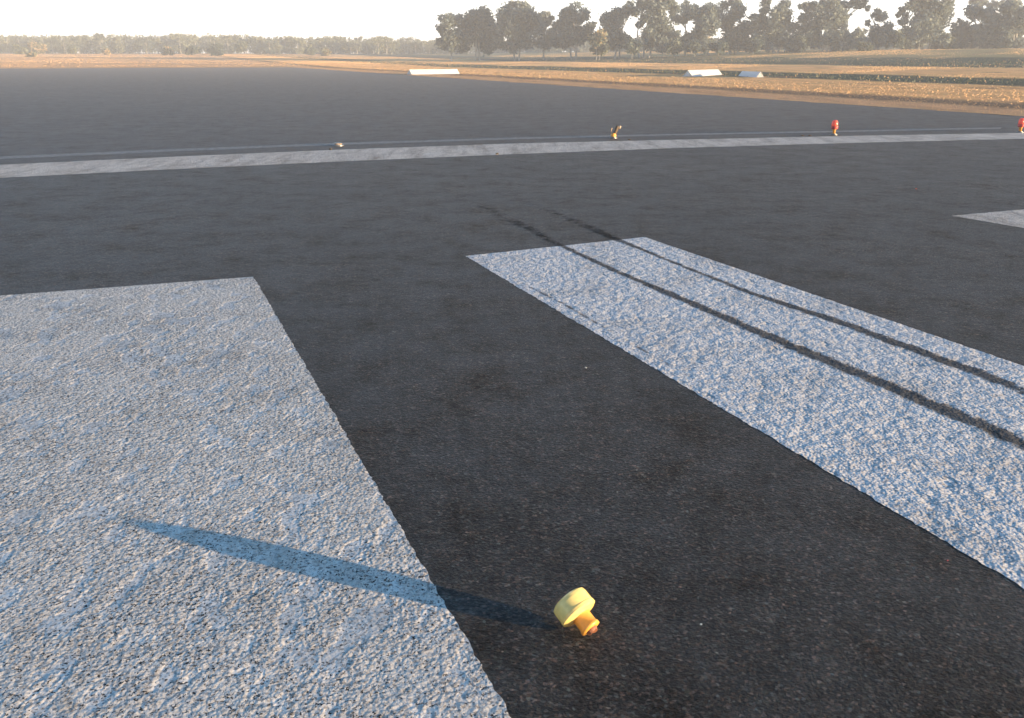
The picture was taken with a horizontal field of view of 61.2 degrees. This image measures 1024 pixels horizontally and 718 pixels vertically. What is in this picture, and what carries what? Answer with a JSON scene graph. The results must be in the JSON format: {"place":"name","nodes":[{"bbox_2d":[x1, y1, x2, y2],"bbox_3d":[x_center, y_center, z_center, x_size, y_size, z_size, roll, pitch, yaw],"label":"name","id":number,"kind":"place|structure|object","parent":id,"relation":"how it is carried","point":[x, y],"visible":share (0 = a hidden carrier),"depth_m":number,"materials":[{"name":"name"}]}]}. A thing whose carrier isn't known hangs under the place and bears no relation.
{"place":"outdoors","nodes":[
{"label":"outdoors","id":0,"kind":"place"},
{"bbox_2d":[0,48,1023,115],"bbox_3d":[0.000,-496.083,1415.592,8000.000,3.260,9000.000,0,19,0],"label":"ground","id":1,"kind":"structure","parent":0,"point":[970,56],"depth_m":81.66,"materials":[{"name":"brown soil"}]},
{"bbox_2d":[12,43,28,53],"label":"bush","id":2,"kind":"object","parent":1,"relation":"on","point":[17,49],"visible":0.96,"depth_m":280.88,"materials":[{"name":"green plant"}]},
{"bbox_2d":[25,51,36,56],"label":"bush","id":3,"kind":"object","parent":1,"relation":"on","point":[31,54],"visible":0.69,"depth_m":225.91,"materials":[{"name":"green plant"}]},
{"bbox_2d":[27,40,46,53],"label":"bush","id":4,"kind":"object","parent":1,"relation":"on","point":[36,47],"visible":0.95,"depth_m":291.33,"materials":[{"name":"green plant"}]},
{"bbox_2d":[66,45,77,53],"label":"bush","id":5,"kind":"object","parent":1,"relation":"on","point":[71,49],"visible":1,"depth_m":281.83,"materials":[{"name":"green plant"}]},
{"bbox_2d":[101,47,110,54],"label":"bush","id":6,"kind":"object","parent":1,"relation":"on","point":[105,50],"visible":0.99,"depth_m":272.73,"materials":[{"name":"green plant"}]},
{"bbox_2d":[161,46,174,54],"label":"bush","id":7,"kind":"object","parent":1,"relation":"on","point":[167,50],"visible":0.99,"depth_m":272.38,"materials":[{"name":"green plant"}]},
{"bbox_2d":[183,45,200,54],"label":"bush","id":8,"kind":"object","parent":1,"relation":"on","point":[192,50],"visible":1,"depth_m":267.40,"materials":[{"name":"green plant"}]},
{"bbox_2d":[207,42,224,55],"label":"bush","id":9,"kind":"object","parent":1,"relation":"on","point":[215,50],"visible":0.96,"depth_m":267.32,"materials":[{"name":"green plant"}]},
{"bbox_2d":[1,54,470,67],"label":"dry grass","id":10,"kind":"structure","parent":1,"relation":"on","point":[148,55],"depth_m":174.46,"materials":[{"name":"beige plant"}]},
{"bbox_2d":[233,40,247,53],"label":"bush","id":11,"kind":"object","parent":1,"relation":"on","point":[240,46],"visible":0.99,"depth_m":289.51,"materials":[{"name":"green plant"}]},
{"bbox_2d":[303,45,316,54],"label":"bush","id":12,"kind":"object","parent":1,"relation":"on","point":[309,50],"visible":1,"depth_m":281.81,"materials":[{"name":"green plant"}]},
{"bbox_2d":[320,46,331,55],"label":"bush","id":13,"kind":"object","parent":1,"relation":"on","point":[325,51],"visible":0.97,"depth_m":272.82,"materials":[{"name":"green plant"}]},
{"bbox_2d":[407,69,459,74],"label":"gable marker","id":14,"kind":"object","parent":1,"relation":"on","point":[431,71],"visible":0.98,"depth_m":74.03,"materials":[{"name":"white paint"}]},
{"bbox_2d":[434,12,467,60],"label":"gum tree","id":15,"kind":"object","parent":1,"relation":"on","point":[448,40],"visible":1,"depth_m":176.94,"materials":[{"name":"green plant"}]},
{"bbox_2d":[455,5,499,60],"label":"gum tree","id":16,"kind":"object","parent":1,"relation":"on","point":[478,26],"visible":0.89,"depth_m":178.87,"materials":[{"name":"green plant"}]},
{"bbox_2d":[0,67,1023,717],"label":"runway","id":17,"kind":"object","parent":1,"relation":"on","point":[526,469],"visible":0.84,"depth_m":5.34,"materials":[{"name":"black asphalt"}]},
{"bbox_2d":[0,277,510,717],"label":"threshold stripe","id":18,"kind":"object","parent":17,"relation":"on","point":[198,519],"visible":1,"depth_m":2.84,"materials":[{"name":"white paint"}]},
{"bbox_2d":[333,142,343,145],"bbox_3d":[-3.049,-3.771,15.181,0.200,0.055,0.197,0,19,0],"label":"broken runway light","id":19,"kind":"object","parent":17,"relation":"on","point":[338,144],"visible":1,"depth_m":15.15,"materials":[{"name":"metal"}]},
{"bbox_2d":[0,127,1000,158],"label":"faded edge line","id":20,"kind":"object","parent":17,"relation":"on","point":[140,151],"visible":0.98,"depth_m":15.92,"materials":[{"name":"paint"}]},
{"bbox_2d":[0,133,1023,177],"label":"threshold bar","id":21,"kind":"object","parent":17,"relation":"on","point":[99,166],"visible":1,"depth_m":14.11,"materials":[{"name":"white paint"}]},
{"bbox_2d":[554,587,598,635],"bbox_3d":[0.181,0.684,2.354,0.111,0.117,0.127,-18,26,-42],"label":"runway light debris","id":22,"kind":"object","parent":17,"relation":"on","point":[574,606],"visible":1,"depth_m":2.33,"materials":[{"name":"yellow plastic"}]},
{"bbox_2d":[610,125,620,138],"bbox_3d":[1.967,-4.344,16.539,0.203,0.239,0.148,-9,21,-25],"label":"broken runway light","id":23,"kind":"object","parent":17,"relation":"on","point":[613,135],"visible":1,"depth_m":16.50,"materials":[{"name":"metal"}]},
{"bbox_2d":[466,237,1023,588],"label":"threshold stripe","id":24,"kind":"object","parent":17,"relation":"on","point":[957,484],"visible":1,"depth_m":4.26,"materials":[{"name":"white paint"}]},
{"bbox_2d":[532,288,643,350],"bbox_3d":[0.407,-0.277,5.286,0.097,0.001,3.277,-8,21,-22],"label":"tyre mark","id":25,"kind":"object","parent":24,"relation":"on","point":[581,314],"visible":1,"depth_m":5.34,"materials":[{"name":"black rubber"}]},
{"bbox_2d":[492,211,1023,448],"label":"tyre mark","id":26,"kind":"object","parent":24,"relation":"on","point":[959,415],"visible":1,"depth_m":4.32,"materials":[{"name":"black rubber"}]},
{"bbox_2d":[555,213,1023,393],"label":"tyre mark","id":27,"kind":"object","parent":24,"relation":"on","point":[974,371],"visible":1,"depth_m":4.86,"materials":[{"name":"black rubber"}]},
{"bbox_2d":[830,120,837,134],"bbox_3d":[6.414,-4.604,17.207,0.150,0.288,0.150,-6,20,-16],"label":"runway light","id":28,"kind":"object","parent":17,"relation":"on","point":[834,126],"visible":1,"depth_m":17.16,"materials":[{"name":"metal"}]},
{"bbox_2d":[955,209,1023,227],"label":"threshold stripe","id":29,"kind":"object","parent":17,"relation":"on","point":[1015,218],"visible":1,"depth_m":8.43,"materials":[{"name":"white paint"}]},
{"bbox_2d":[1016,118,1023,132],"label":"runway light","id":30,"kind":"object","parent":17,"relation":"on","point":[1020,124],"visible":1,"depth_m":17.71,"materials":[{"name":"metal"}]},
{"bbox_2d":[0,32,1023,53],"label":"wood","id":31,"kind":"object","parent":1,"relation":"on","point":[148,44],"visible":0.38,"depth_m":330.01,"materials":[{"name":"green plant"}]},
{"bbox_2d":[491,0,545,60],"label":"gum tree","id":32,"kind":"object","parent":1,"relation":"on","point":[520,22],"visible":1,"depth_m":174.20,"materials":[{"name":"green plant"}]},
{"bbox_2d":[536,9,558,58],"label":"gum tree","id":33,"kind":"object","parent":1,"relation":"on","point":[547,17],"visible":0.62,"depth_m":182.01,"materials":[{"name":"green plant"}]},
{"bbox_2d":[549,0,597,59],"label":"gum tree","id":34,"kind":"object","parent":1,"relation":"on","point":[568,28],"visible":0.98,"depth_m":172.74,"materials":[{"name":"green plant"}]},
{"bbox_2d":[587,29,607,59],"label":"tree","id":35,"kind":"object","parent":1,"relation":"on","point":[597,38],"visible":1,"depth_m":158.57,"materials":[{"name":"green plant"}]},
{"bbox_2d":[589,42,609,59],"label":"shrub","id":36,"kind":"object","parent":1,"relation":"on","point":[603,50],"visible":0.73,"depth_m":161.94,"materials":[{"name":"green plant"}]},
{"bbox_2d":[597,0,639,58],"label":"gum tree","id":37,"kind":"object","parent":1,"relation":"on","point":[612,22],"visible":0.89,"depth_m":167.33,"materials":[{"name":"green plant"}]},
{"bbox_2d":[623,37,642,55],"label":"shrub","id":38,"kind":"object","parent":1,"relation":"on","point":[632,46],"visible":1,"depth_m":157.75,"materials":[{"name":"green plant"}]},
{"bbox_2d":[291,66,1023,114],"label":"dry grass margin","id":39,"kind":"object","parent":1,"relation":"on","point":[691,90],"visible":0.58,"depth_m":42.00,"materials":[{"name":"beige plant"}]},
{"bbox_2d":[634,0,682,57],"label":"gum tree","id":40,"kind":"object","parent":1,"relation":"on","point":[658,32],"visible":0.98,"depth_m":163.34,"materials":[{"name":"green plant"}]},
{"bbox_2d":[664,40,684,57],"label":"shrub","id":41,"kind":"object","parent":1,"relation":"on","point":[674,47],"visible":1,"depth_m":159.36,"materials":[{"name":"green plant"}]},
{"bbox_2d":[670,0,694,55],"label":"gum tree","id":42,"kind":"object","parent":1,"relation":"on","point":[678,19],"visible":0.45,"depth_m":171.36,"materials":[{"name":"green plant"}]},
{"bbox_2d":[686,40,701,55],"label":"shrub","id":43,"kind":"object","parent":1,"relation":"on","point":[694,46],"visible":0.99,"depth_m":161.39,"materials":[{"name":"green plant"}]},
{"bbox_2d":[683,69,721,76],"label":"gable marker","id":44,"kind":"object","parent":1,"relation":"on","point":[693,73],"visible":0.82,"depth_m":67.22,"materials":[{"name":"white paint"}]},
{"bbox_2d":[683,0,726,54],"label":"gum tree","id":45,"kind":"object","parent":1,"relation":"on","point":[707,17],"visible":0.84,"depth_m":165.25,"materials":[{"name":"green plant"}]},
{"bbox_2d":[707,39,728,55],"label":"shrub","id":46,"kind":"object","parent":1,"relation":"on","point":[719,48],"visible":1,"depth_m":157.22,"materials":[{"name":"green plant"}]},
{"bbox_2d":[715,0,750,53],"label":"gum tree","id":47,"kind":"object","parent":1,"relation":"on","point":[736,36],"visible":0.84,"depth_m":168.44,"materials":[{"name":"green plant"}]},
{"bbox_2d":[739,71,763,76],"bbox_3d":[17.629,-21.005,63.827,0.600,0.400,4.136,-1,19,-4],"label":"gable marker","id":48,"kind":"object","parent":1,"relation":"on","point":[750,74],"visible":0.86,"depth_m":63.47,"materials":[{"name":"white paint"}]},
{"bbox_2d":[742,37,764,54],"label":"shrub","id":49,"kind":"object","parent":1,"relation":"on","point":[752,45],"visible":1,"depth_m":159.71,"materials":[{"name":"green plant"}]},
{"bbox_2d":[746,0,800,52],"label":"gum tree","id":50,"kind":"object","parent":1,"relation":"on","point":[779,28],"visible":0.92,"depth_m":164.17,"materials":[{"name":"green plant"}]},
{"bbox_2d":[783,34,807,52],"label":"shrub","id":51,"kind":"object","parent":1,"relation":"on","point":[797,44],"visible":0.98,"depth_m":161.46,"materials":[{"name":"green plant"}]},
{"bbox_2d":[791,0,868,51],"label":"gum tree","id":52,"kind":"object","parent":1,"relation":"on","point":[820,19],"visible":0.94,"depth_m":162.30,"materials":[{"name":"green plant"}]},
{"bbox_2d":[841,23,866,49],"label":"gum tree","id":53,"kind":"object","parent":1,"relation":"on","point":[857,32],"visible":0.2,"depth_m":176.80,"materials":[{"name":"green plant"}]},
{"bbox_2d":[853,41,874,50],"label":"shrub","id":54,"kind":"object","parent":1,"relation":"on","point":[862,46],"visible":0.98,"depth_m":158.18,"materials":[{"name":"green plant"}]},
{"bbox_2d":[864,5,896,49],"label":"gum tree","id":55,"kind":"object","parent":1,"relation":"on","point":[876,34],"visible":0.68,"depth_m":168.51,"materials":[{"name":"green plant"}]},
{"bbox_2d":[884,28,906,49],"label":"shrub","id":56,"kind":"object","parent":1,"relation":"on","point":[895,39],"visible":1,"depth_m":158.22,"materials":[{"name":"green plant"}]},
{"bbox_2d":[895,0,955,49],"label":"gum tree","id":57,"kind":"object","parent":1,"relation":"on","point":[927,22],"visible":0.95,"depth_m":158.82,"materials":[{"name":"green plant"}]},
{"bbox_2d":[939,36,957,48],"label":"shrub","id":58,"kind":"object","parent":1,"relation":"on","point":[952,44],"visible":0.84,"depth_m":160.73,"materials":[{"name":"green plant"}]},
{"bbox_2d":[949,18,980,48],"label":"gum tree","id":59,"kind":"object","parent":1,"relation":"on","point":[960,32],"visible":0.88,"depth_m":163.85,"materials":[{"name":"green plant"}]},
{"bbox_2d":[963,3,1006,48],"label":"gum tree","id":60,"kind":"object","parent":1,"relation":"on","point":[987,27],"visible":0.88,"depth_m":161.26,"materials":[{"name":"green plant"}]},
{"bbox_2d":[968,0,1005,12],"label":"gum tree","id":61,"kind":"object","parent":1,"relation":"on","point":[986,4],"visible":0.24,"depth_m":198.71,"materials":[{"name":"green plant"}]},
{"bbox_2d":[991,36,1015,48],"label":"shrub","id":62,"kind":"object","parent":1,"relation":"on","point":[1004,42],"visible":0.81,"depth_m":157.24,"materials":[{"name":"green plant"}]},
{"bbox_2d":[996,0,1023,47],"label":"gum tree","id":63,"kind":"object","parent":1,"relation":"on","point":[1012,12],"visible":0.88,"depth_m":158.30,"materials":[{"name":"green plant"}]},
{"bbox_2d":[0,0,1023,52],"label":"sky","id":64,"kind":"structure","parent":0,"point":[395,19],"materials":[{"name":"white"}]},
{"bbox_2d":[332,57,1023,85],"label":"green grass","id":65,"kind":"structure","parent":0,"point":[594,59],"depth_m":104.29,"materials":[{"name":"plant"}]}
]}

